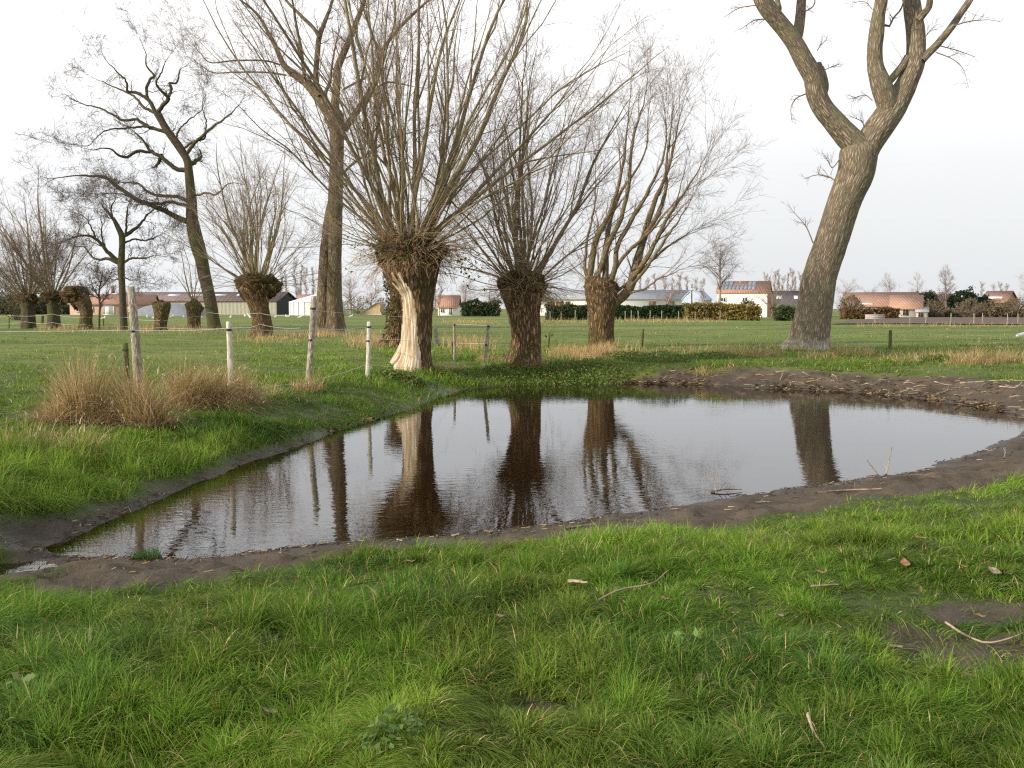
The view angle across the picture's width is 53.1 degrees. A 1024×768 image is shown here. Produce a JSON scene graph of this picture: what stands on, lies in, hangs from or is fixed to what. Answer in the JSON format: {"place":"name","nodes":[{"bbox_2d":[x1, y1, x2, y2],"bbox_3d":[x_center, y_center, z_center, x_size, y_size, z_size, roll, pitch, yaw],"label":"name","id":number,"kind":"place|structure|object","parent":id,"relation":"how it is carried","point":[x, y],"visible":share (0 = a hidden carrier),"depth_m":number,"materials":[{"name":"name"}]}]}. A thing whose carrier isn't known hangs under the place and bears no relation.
{"place":"outdoors","nodes":[
{"label":"outdoors","id":0,"kind":"place"},
{"bbox_2d":[0,309,1023,767],"bbox_3d":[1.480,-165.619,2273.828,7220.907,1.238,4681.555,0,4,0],"label":"ground","id":1,"kind":"structure","parent":0,"point":[96,573],"depth_m":11.58,"materials":[{"name":"plant"}]},
{"bbox_2d":[0,561,56,574],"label":"puddle","id":2,"kind":"object","parent":1,"relation":"on","point":[28,566],"visible":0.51,"depth_m":7.69,"materials":[{"name":"liquid"}]},
{"bbox_2d":[0,262,59,320],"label":"leafy bush","id":3,"kind":"object","parent":1,"relation":"on","point":[12,307],"visible":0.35,"depth_m":84.05,"materials":[{"name":"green plant"}]},
{"bbox_2d":[0,294,69,314],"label":"hedge","id":4,"kind":"object","parent":1,"relation":"on","point":[42,308],"visible":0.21,"depth_m":229.93,"materials":[{"name":"green plant"}]},
{"bbox_2d":[0,672,70,716],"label":"weed","id":5,"kind":"object","parent":1,"relation":"on","point":[16,675],"visible":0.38,"depth_m":3.85,"materials":[{"name":"green plant"}]},
{"bbox_2d":[0,176,76,328],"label":"pollard willow","id":6,"kind":"object","parent":1,"relation":"on","point":[27,305],"visible":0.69,"depth_m":68.61,"materials":[{"name":"brown plant"}]},
{"bbox_2d":[0,154,114,328],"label":"pollard willow","id":7,"kind":"object","parent":1,"relation":"on","point":[49,296],"visible":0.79,"depth_m":68.25,"materials":[{"name":"brown plant"}]},
{"bbox_2d":[0,405,130,464],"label":"grass tussock","id":8,"kind":"object","parent":1,"relation":"on","point":[38,442],"depth_m":11.23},
{"bbox_2d":[57,280,95,328],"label":"pollard willow","id":9,"kind":"object","parent":1,"relation":"on","point":[71,296],"visible":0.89,"depth_m":66.92,"materials":[{"name":"brown plant"}]},
{"bbox_2d":[77,261,118,329],"bbox_3d":[-25.620,-5.501,63.593,1.943,4.550,2.694,2,5,21],"label":"young alder","id":10,"kind":"object","parent":1,"relation":"on","point":[95,290],"visible":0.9,"depth_m":63.60,"materials":[{"name":"brown plant"}]},
{"bbox_2d":[21,159,198,329],"bbox_3d":[-24.734,-8.529,62.506,11.121,10.773,8.029,0,4,0],"label":"alder tree","id":11,"kind":"object","parent":1,"relation":"on","point":[120,261],"visible":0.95,"depth_m":62.11,"materials":[{"name":"brown plant"}]},
{"bbox_2d":[68,286,158,314],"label":"farmhouse","id":12,"kind":"object","parent":1,"relation":"on","point":[110,306],"visible":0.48,"depth_m":216.45,"materials":[{"name":"red tile"}]},
{"bbox_2d":[103,305,113,314],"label":"garage door","id":13,"kind":"structure","parent":12,"relation":"in","point":[107,309],"depth_m":215.77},
{"bbox_2d":[122,343,129,386],"bbox_3d":[-6.046,-0.072,16.038,0.105,1.139,0.122,3,5,36],"label":"fence post","id":14,"kind":"object","parent":1,"relation":"on","point":[125,354],"visible":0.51,"depth_m":15.99,"materials":[{"name":"wood"}]},
{"bbox_2d":[127,286,142,393],"bbox_3d":[-6.003,-0.546,16.352,0.148,2.017,0.239,2,5,26],"label":"fence post","id":15,"kind":"object","parent":1,"relation":"on","point":[133,319],"visible":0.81,"depth_m":16.26,"materials":[{"name":"wood"}]},
{"bbox_2d":[2,312,305,320],"bbox_3d":[-13.592,-2.910,45.077,11.333,0.618,48.757,-3,5,-35],"label":"fence wire","id":16,"kind":"object","parent":15,"relation":"attached to","point":[194,316],"visible":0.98,"depth_m":60.04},
{"bbox_2d":[2,327,364,331],"bbox_3d":[-7.031,-0.896,17.255,12.080,0.119,4.313,-3,5,-33],"label":"fence wire","id":17,"kind":"object","parent":15,"relation":"attached to","point":[154,330],"visible":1,"depth_m":16.23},
{"bbox_2d":[1,339,273,437],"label":"grass tussock","id":18,"kind":"object","parent":1,"relation":"on","point":[134,406],"depth_m":13.54,"materials":[{"name":"plant"}]},
{"bbox_2d":[127,545,165,559],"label":"grass tuft","id":19,"kind":"object","parent":1,"relation":"on","point":[144,554],"visible":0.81,"depth_m":7.99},
{"bbox_2d":[9,1,296,329],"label":"crooked tree","id":20,"kind":"object","parent":1,"relation":"on","point":[211,308],"visible":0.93,"depth_m":63.37,"materials":[{"name":"brown plant"}]},
{"bbox_2d":[152,300,170,330],"bbox_3d":[-20.723,-4.003,60.633,1.086,1.972,1.056,0,4,0],"label":"pollard stump","id":21,"kind":"object","parent":1,"relation":"on","point":[161,309],"visible":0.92,"depth_m":60.31,"materials":[{"name":"brown plant"}]},
{"bbox_2d":[137,304,205,315],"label":"silage heap","id":22,"kind":"object","parent":1,"relation":"on","point":[177,309],"visible":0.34,"depth_m":187.47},
{"bbox_2d":[172,225,225,328],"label":"pollard stump","id":23,"kind":"object","parent":1,"relation":"on","point":[194,306],"visible":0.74,"depth_m":66.61,"materials":[{"name":"brown plant"}]},
{"bbox_2d":[117,292,296,314],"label":"farm hall","id":24,"kind":"structure","parent":1,"relation":"on","point":[229,304],"depth_m":232.18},
{"bbox_2d":[226,321,233,402],"bbox_3d":[-4.532,-0.264,16.450,0.106,1.477,0.125,0,4,0],"label":"fence post","id":25,"kind":"object","parent":1,"relation":"on","point":[229,342],"visible":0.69,"depth_m":16.41,"materials":[{"name":"wood"}]},
{"bbox_2d":[118,350,362,425],"bbox_3d":[-4.474,0.122,15.559,4.234,1.658,3.944,0,4,0],"label":"grass tussock","id":26,"kind":"object","parent":1,"relation":"on","point":[209,391],"depth_m":15.54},
{"bbox_2d":[149,124,348,336],"bbox_3d":[-12.292,-7.207,49.720,9.630,10.048,9.371,0,4,0],"label":"pollard willow","id":27,"kind":"object","parent":1,"relation":"on","point":[257,291],"visible":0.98,"depth_m":49.43,"materials":[{"name":"brown plant"}]},
{"bbox_2d":[199,346,312,415],"bbox_3d":[-4.739,0.050,16.762,3.483,1.330,3.210,-1,4,-17],"label":"grass tussock","id":28,"kind":"object","parent":1,"relation":"on","point":[254,398],"depth_m":16.85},
{"bbox_2d":[252,380,297,397],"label":"grass tussock","id":29,"kind":"object","parent":1,"relation":"on","point":[273,390],"depth_m":17.93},
{"bbox_2d":[290,257,299,296],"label":"slim poplar","id":30,"kind":"object","parent":1,"relation":"on","point":[296,288],"visible":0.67,"depth_m":316.41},
{"bbox_2d":[124,0,487,334],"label":"poplar tree","id":31,"kind":"object","parent":1,"relation":"on","point":[329,258],"visible":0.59,"depth_m":53.59,"materials":[{"name":"brown plant"}]},
{"bbox_2d":[280,364,337,395],"bbox_3d":[-3.745,-0.042,19.109,2.204,0.750,1.752,-3,5,-38],"label":"grass tussock","id":32,"kind":"object","parent":1,"relation":"on","point":[307,384],"depth_m":19.05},
{"bbox_2d":[305,296,315,383],"bbox_3d":[-3.906,-0.776,19.879,0.244,1.862,0.150,0,4,0],"label":"fence post","id":33,"kind":"object","parent":1,"relation":"on","point":[311,334],"visible":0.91,"depth_m":19.84,"materials":[{"name":"wood"}]},
{"bbox_2d":[289,294,344,314],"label":"shed","id":34,"kind":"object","parent":1,"relation":"on","point":[301,306],"visible":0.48,"depth_m":200.01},
{"bbox_2d":[342,271,365,313],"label":"bare tree","id":35,"kind":"object","parent":1,"relation":"on","point":[349,291],"visible":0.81,"depth_m":238.70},
{"bbox_2d":[345,292,375,314],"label":"bush","id":36,"kind":"object","parent":1,"relation":"on","point":[368,303],"visible":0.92,"depth_m":223.84,"materials":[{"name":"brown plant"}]},
{"bbox_2d":[365,321,370,378],"bbox_3d":[-3.138,-0.665,22.364,0.143,1.396,0.136,0,4,0],"label":"fence post","id":37,"kind":"object","parent":1,"relation":"on","point":[368,351],"visible":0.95,"depth_m":22.33,"materials":[{"name":"wood"}]},
{"bbox_2d":[362,273,382,305],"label":"bare tree","id":38,"kind":"object","parent":1,"relation":"on","point":[374,292],"visible":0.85,"depth_m":249.58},
{"bbox_2d":[361,303,385,314],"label":"straw heap","id":39,"kind":"object","parent":1,"relation":"on","point":[376,309],"visible":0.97,"depth_m":189.54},
{"bbox_2d":[375,276,401,346],"bbox_3d":[-4.319,-2.642,37.087,1.293,2.846,1.271,1,4,11],"label":"ivy trunk","id":40,"kind":"object","parent":1,"relation":"on","point":[393,331],"visible":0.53,"depth_m":36.82,"materials":[{"name":"brown plant"}]},
{"bbox_2d":[358,703,432,753],"bbox_3d":[-0.395,1.161,3.480,0.260,0.168,0.186,0,4,0],"label":"weed","id":41,"kind":"object","parent":1,"relation":"on","point":[389,711],"visible":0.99,"depth_m":3.48,"materials":[{"name":"green plant"}]},
{"bbox_2d":[373,369,426,385],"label":"weed","id":42,"kind":"object","parent":1,"relation":"on","point":[409,376],"visible":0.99,"depth_m":22.99,"materials":[{"name":"green plant"}]},
{"bbox_2d":[152,0,679,372],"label":"pollard willow","id":43,"kind":"object","parent":1,"relation":"on","point":[409,260],"visible":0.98,"depth_m":24.69,"materials":[{"name":"brown plant"}]},
{"bbox_2d":[433,279,444,315],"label":"bare tree","id":44,"kind":"object","parent":1,"relation":"on","point":[439,296],"visible":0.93,"depth_m":189.12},
{"bbox_2d":[436,295,461,314],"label":"cottage","id":45,"kind":"structure","parent":1,"relation":"on","point":[450,303],"depth_m":204.61,"materials":[{"name":"orange tile"}]},
{"bbox_2d":[453,323,455,359],"bbox_3d":[-1.754,-1.207,31.118,0.091,1.259,0.112,0,4,0],"label":"fence post","id":46,"kind":"object","parent":1,"relation":"on","point":[454,346],"visible":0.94,"depth_m":31.11,"materials":[{"name":"wood"}]},
{"bbox_2d":[448,277,478,301],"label":"bare tree","id":47,"kind":"object","parent":1,"relation":"on","point":[465,296],"visible":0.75,"depth_m":228.85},
{"bbox_2d":[459,298,500,315],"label":"hedge","id":48,"kind":"object","parent":1,"relation":"on","point":[469,308],"visible":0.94,"depth_m":179.63,"materials":[{"name":"green plant"}]},
{"bbox_2d":[483,324,489,368],"bbox_3d":[-0.673,-0.903,26.753,0.201,1.304,0.122,0,4,0],"label":"fence post","id":49,"kind":"object","parent":1,"relation":"on","point":[486,345],"visible":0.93,"depth_m":26.73,"materials":[{"name":"wood"}]},
{"bbox_2d":[466,349,507,360],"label":"grass tussock","id":50,"kind":"object","parent":1,"relation":"on","point":[493,358],"depth_m":30.54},
{"bbox_2d":[479,280,499,301],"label":"bare tree","id":51,"kind":"object","parent":1,"relation":"on","point":[489,294],"visible":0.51,"depth_m":238.05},
{"bbox_2d":[0,469,1023,767],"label":"grass","id":52,"kind":"structure","parent":1,"relation":"on","point":[662,707],"depth_m":4.19,"materials":[{"name":"plant"}]},
{"bbox_2d":[597,570,668,600],"bbox_3d":[0.664,1.011,5.201,0.150,0.041,0.707,4,6,42],"label":"stick","id":53,"kind":"object","parent":52,"relation":"on","point":[603,597],"visible":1,"depth_m":5.08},
{"bbox_2d":[806,712,824,747],"bbox_3d":[1.023,1.173,3.480,0.027,0.063,0.153,0,4,-4],"label":"stick","id":54,"kind":"object","parent":52,"relation":"on","point":[810,722],"visible":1,"depth_m":3.49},
{"bbox_2d":[0,319,1023,571],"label":"grass","id":55,"kind":"structure","parent":1,"relation":"on","point":[36,479],"depth_m":15.02,"materials":[{"name":"plant"}]},
{"bbox_2d":[0,366,1023,590],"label":"shore litter","id":56,"kind":"object","parent":1,"relation":"on","point":[556,522],"visible":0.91,"depth_m":10.83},
{"bbox_2d":[337,2,695,368],"bbox_3d":[-0.060,-5.214,27.358,9.409,10.200,9.115,-4,6,-44],"label":"pollard willow","id":57,"kind":"object","parent":1,"relation":"on","point":[522,300],"visible":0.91,"depth_m":26.93,"materials":[{"name":"brown plant"}]},
{"bbox_2d":[484,362,575,385],"bbox_3d":[0.479,-0.227,26.695,2.424,0.670,1.735,0,4,0],"label":"weed","id":58,"kind":"object","parent":1,"relation":"on","point":[538,381],"visible":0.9,"depth_m":26.57,"materials":[{"name":"green plant"}]},
{"bbox_2d":[537,359,627,384],"bbox_3d":[1.847,-0.260,27.030,2.422,0.728,1.738,0,4,0],"label":"weed","id":59,"kind":"object","parent":1,"relation":"on","point":[585,369],"visible":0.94,"depth_m":27.03,"materials":[{"name":"green plant"}]},
{"bbox_2d":[543,303,683,319],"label":"hedge","id":60,"kind":"object","parent":1,"relation":"on","point":[669,311],"visible":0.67,"depth_m":121.74,"materials":[{"name":"green plant"}]},
{"bbox_2d":[540,290,693,314],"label":"greenhouse","id":61,"kind":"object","parent":1,"relation":"on","point":[643,298],"visible":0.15,"depth_m":199.42,"materials":[{"name":"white glass"}]},
{"bbox_2d":[600,350,650,359],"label":"weed","id":62,"kind":"object","parent":1,"relation":"on","point":[610,354],"visible":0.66,"depth_m":29.82,"materials":[{"name":"green plant"}]},
{"bbox_2d":[539,0,778,347],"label":"pollard willow","id":63,"kind":"object","parent":1,"relation":"on","point":[601,318],"visible":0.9,"depth_m":35.56,"materials":[{"name":"brown plant"}]},
{"bbox_2d":[627,350,691,362],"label":"weed","id":64,"kind":"object","parent":1,"relation":"on","point":[653,356],"visible":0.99,"depth_m":28.57,"materials":[{"name":"green plant"}]},
{"bbox_2d":[653,273,687,304],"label":"bare tree","id":65,"kind":"object","parent":1,"relation":"on","point":[670,297],"visible":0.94,"depth_m":127.90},
{"bbox_2d":[656,627,726,669],"bbox_3d":[0.744,1.106,4.290,0.317,0.154,0.244,0,4,0],"label":"weed","id":66,"kind":"object","parent":1,"relation":"on","point":[721,645],"visible":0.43,"depth_m":4.29,"materials":[{"name":"green plant"}]},
{"bbox_2d":[681,291,711,304],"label":"metal barn","id":67,"kind":"structure","parent":1,"relation":"on","point":[686,298],"depth_m":181.07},
{"bbox_2d":[683,350,738,358],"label":"weed","id":68,"kind":"object","parent":1,"relation":"on","point":[720,356],"visible":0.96,"depth_m":29.68,"materials":[{"name":"green plant"}]},
{"bbox_2d":[688,364,737,376],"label":"grass tussock","id":69,"kind":"object","parent":1,"relation":"on","point":[703,371],"depth_m":26.84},
{"bbox_2d":[694,232,742,301],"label":"bare tree","id":70,"kind":"object","parent":1,"relation":"on","point":[719,274],"visible":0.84,"depth_m":149.35,"materials":[{"name":"brown plant"}]},
{"bbox_2d":[682,301,761,320],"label":"hedge","id":71,"kind":"object","parent":1,"relation":"on","point":[729,311],"visible":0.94,"depth_m":117.69,"materials":[{"name":"green plant"}]},
{"bbox_2d":[715,281,772,316],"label":"white house","id":72,"kind":"structure","parent":1,"relation":"on","point":[748,290],"depth_m":163.68,"materials":[{"name":"paint"}]},
{"bbox_2d":[736,296,766,309],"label":"bush","id":73,"kind":"object","parent":1,"relation":"on","point":[749,303],"visible":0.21,"depth_m":129.26,"materials":[{"name":"brown plant"}]},
{"bbox_2d":[719,342,784,357],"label":"grass tussock","id":74,"kind":"object","parent":1,"relation":"on","point":[759,352],"depth_m":29.89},
{"bbox_2d":[756,270,784,318],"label":"pollard willow","id":75,"kind":"object","parent":1,"relation":"on","point":[774,303],"visible":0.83,"depth_m":137.56,"materials":[{"name":"brown plant"}]},
{"bbox_2d":[773,304,795,320],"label":"hedge","id":76,"kind":"object","parent":1,"relation":"on","point":[784,313],"visible":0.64,"depth_m":119.76,"materials":[{"name":"green plant"}]},
{"bbox_2d":[771,291,798,316],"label":"dark barn","id":77,"kind":"structure","parent":1,"relation":"on","point":[789,298],"depth_m":175.51,"materials":[{"name":"stone"}]},
{"bbox_2d":[789,268,796,290],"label":"slim poplar","id":78,"kind":"object","parent":1,"relation":"on","point":[792,286],"visible":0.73,"depth_m":328.41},
{"bbox_2d":[808,335,879,356],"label":"grass tussock","id":79,"kind":"object","parent":1,"relation":"on","point":[866,353],"depth_m":30.00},
{"bbox_2d":[836,278,859,306],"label":"bare tree","id":80,"kind":"object","parent":1,"relation":"on","point":[846,291],"visible":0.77,"depth_m":149.21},
{"bbox_2d":[834,294,867,313],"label":"bush","id":81,"kind":"object","parent":1,"relation":"on","point":[852,303],"visible":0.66,"depth_m":139.21,"materials":[{"name":"brown plant"}]},
{"bbox_2d":[827,480,881,491],"bbox_3d":[3.564,1.058,10.645,0.540,0.156,0.212,2,5,24],"label":"stick","id":82,"kind":"object","parent":1,"relation":"on","point":[851,489],"visible":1,"depth_m":10.70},
{"bbox_2d":[723,0,1002,349],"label":"poplar tree","id":83,"kind":"object","parent":1,"relation":"on","point":[859,152],"visible":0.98,"depth_m":33.16,"materials":[{"name":"brown plant"}]},
{"bbox_2d":[837,306,902,318],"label":"hedge","id":84,"kind":"object","parent":1,"relation":"on","point":[860,313],"visible":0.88,"depth_m":129.73,"materials":[{"name":"brown plant"}]},
{"bbox_2d":[865,314,884,318],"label":"concrete wall","id":85,"kind":"structure","parent":1,"relation":"on","point":[872,316],"depth_m":124.74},
{"bbox_2d":[842,292,918,309],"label":"tiled barn","id":86,"kind":"structure","parent":1,"relation":"on","point":[875,300],"depth_m":160.10,"materials":[{"name":"tile"}]},
{"bbox_2d":[888,330,891,351],"bbox_3d":[11.988,-1.288,32.510,0.113,0.848,0.108,0,4,0],"label":"fence post","id":87,"kind":"object","parent":1,"relation":"on","point":[890,341],"visible":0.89,"depth_m":32.46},
{"bbox_2d":[878,273,903,291],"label":"bare tree","id":88,"kind":"object","parent":1,"relation":"on","point":[889,286],"visible":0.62,"depth_m":189.19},
{"bbox_2d":[868,351,922,362],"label":"grass tussock","id":89,"kind":"object","parent":1,"relation":"on","point":[891,358],"depth_m":28.18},
{"bbox_2d":[889,295,923,316],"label":"tiled barn","id":90,"kind":"structure","parent":1,"relation":"on","point":[908,304],"depth_m":149.88,"materials":[{"name":"tile"}]},
{"bbox_2d":[907,271,928,291],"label":"bare tree","id":91,"kind":"object","parent":1,"relation":"on","point":[917,284],"visible":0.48,"depth_m":189.90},
{"bbox_2d":[915,307,928,316],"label":"shed","id":92,"kind":"structure","parent":1,"relation":"on","point":[922,312],"depth_m":147.41,"materials":[{"name":"concrete"}]},
{"bbox_2d":[895,652,959,679],"bbox_3d":[1.734,1.181,4.244,0.279,0.123,0.209,0,4,0],"label":"weed","id":93,"kind":"object","parent":1,"relation":"on","point":[920,656],"visible":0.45,"depth_m":4.26,"materials":[{"name":"green plant"}]},
{"bbox_2d":[916,290,941,308],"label":"evergreen tree","id":94,"kind":"object","parent":1,"relation":"on","point":[929,295],"visible":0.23,"depth_m":163.28,"materials":[{"name":"green plant"}]},
{"bbox_2d":[923,298,948,316],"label":"bush","id":95,"kind":"object","parent":1,"relation":"on","point":[937,311],"visible":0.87,"depth_m":149.00,"materials":[{"name":"brown plant"}]},
{"bbox_2d":[918,354,961,361],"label":"weed","id":96,"kind":"object","parent":1,"relation":"on","point":[939,357],"visible":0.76,"depth_m":28.37,"materials":[{"name":"green plant"}]},
{"bbox_2d":[933,292,955,309],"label":"evergreen tree","id":97,"kind":"object","parent":1,"relation":"on","point":[949,300],"visible":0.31,"depth_m":163.23,"materials":[{"name":"green plant"}]},
{"bbox_2d":[931,264,958,306],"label":"bare tree","id":98,"kind":"object","parent":1,"relation":"on","point":[945,285],"visible":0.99,"depth_m":159.20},
{"bbox_2d":[948,286,980,309],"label":"evergreen tree","id":99,"kind":"object","parent":1,"relation":"on","point":[958,298],"visible":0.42,"depth_m":163.23,"materials":[{"name":"green plant"}]},
{"bbox_2d":[952,296,987,316],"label":"bush","id":100,"kind":"object","parent":1,"relation":"on","point":[976,309],"visible":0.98,"depth_m":149.09,"materials":[{"name":"brown plant"}]},
{"bbox_2d":[941,339,1010,364],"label":"grass tussock","id":101,"kind":"object","parent":1,"relation":"on","point":[979,358],"depth_m":27.54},
{"bbox_2d":[929,303,1023,316],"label":"hedge","id":102,"kind":"object","parent":1,"relation":"on","point":[993,312],"visible":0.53,"depth_m":154.79,"materials":[{"name":"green plant"}]},
{"bbox_2d":[967,294,994,307],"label":"evergreen tree","id":103,"kind":"object","parent":1,"relation":"on","point":[984,297],"visible":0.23,"depth_m":163.66,"materials":[{"name":"green plant"}]},
{"bbox_2d":[944,621,1022,642],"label":"stick","id":104,"kind":"object","parent":1,"relation":"on","point":[959,631],"visible":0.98,"depth_m":4.75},
{"bbox_2d":[983,298,1011,311],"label":"bush","id":105,"kind":"object","parent":1,"relation":"on","point":[991,304],"visible":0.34,"depth_m":159.05,"materials":[{"name":"brown plant"}]},
{"bbox_2d":[985,291,1019,307],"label":"brick house","id":106,"kind":"structure","parent":1,"relation":"on","point":[1001,295],"depth_m":204.47,"materials":[{"name":"tile"}]},
{"bbox_2d":[984,343,1023,362],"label":"grass tussock","id":107,"kind":"object","parent":1,"relation":"on","point":[1016,359],"depth_m":27.94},
{"bbox_2d":[1001,296,1023,309],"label":"bush","id":108,"kind":"object","parent":1,"relation":"on","point":[1015,306],"visible":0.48,"depth_m":157.31,"materials":[{"name":"brown plant"}]},
{"bbox_2d":[0,0,1023,308],"label":"sky","id":109,"kind":"structure","parent":0,"point":[947,186],"materials":[{"name":"white"}]},
{"bbox_2d":[33,315,1023,370],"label":"dry grass","id":110,"kind":"structure","parent":0,"point":[588,351],"depth_m":36.33,"materials":[{"name":"plant"}]},
{"bbox_2d":[45,383,1023,558],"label":"water","id":111,"kind":"structure","parent":0,"point":[490,459],"depth_m":13.10,"materials":[{"name":"liquid"}]},
{"bbox_2d":[831,317,1023,323],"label":"ploughed field","id":112,"kind":"structure","parent":0,"point":[963,320],"depth_m":107.57,"materials":[{"name":"soil"}]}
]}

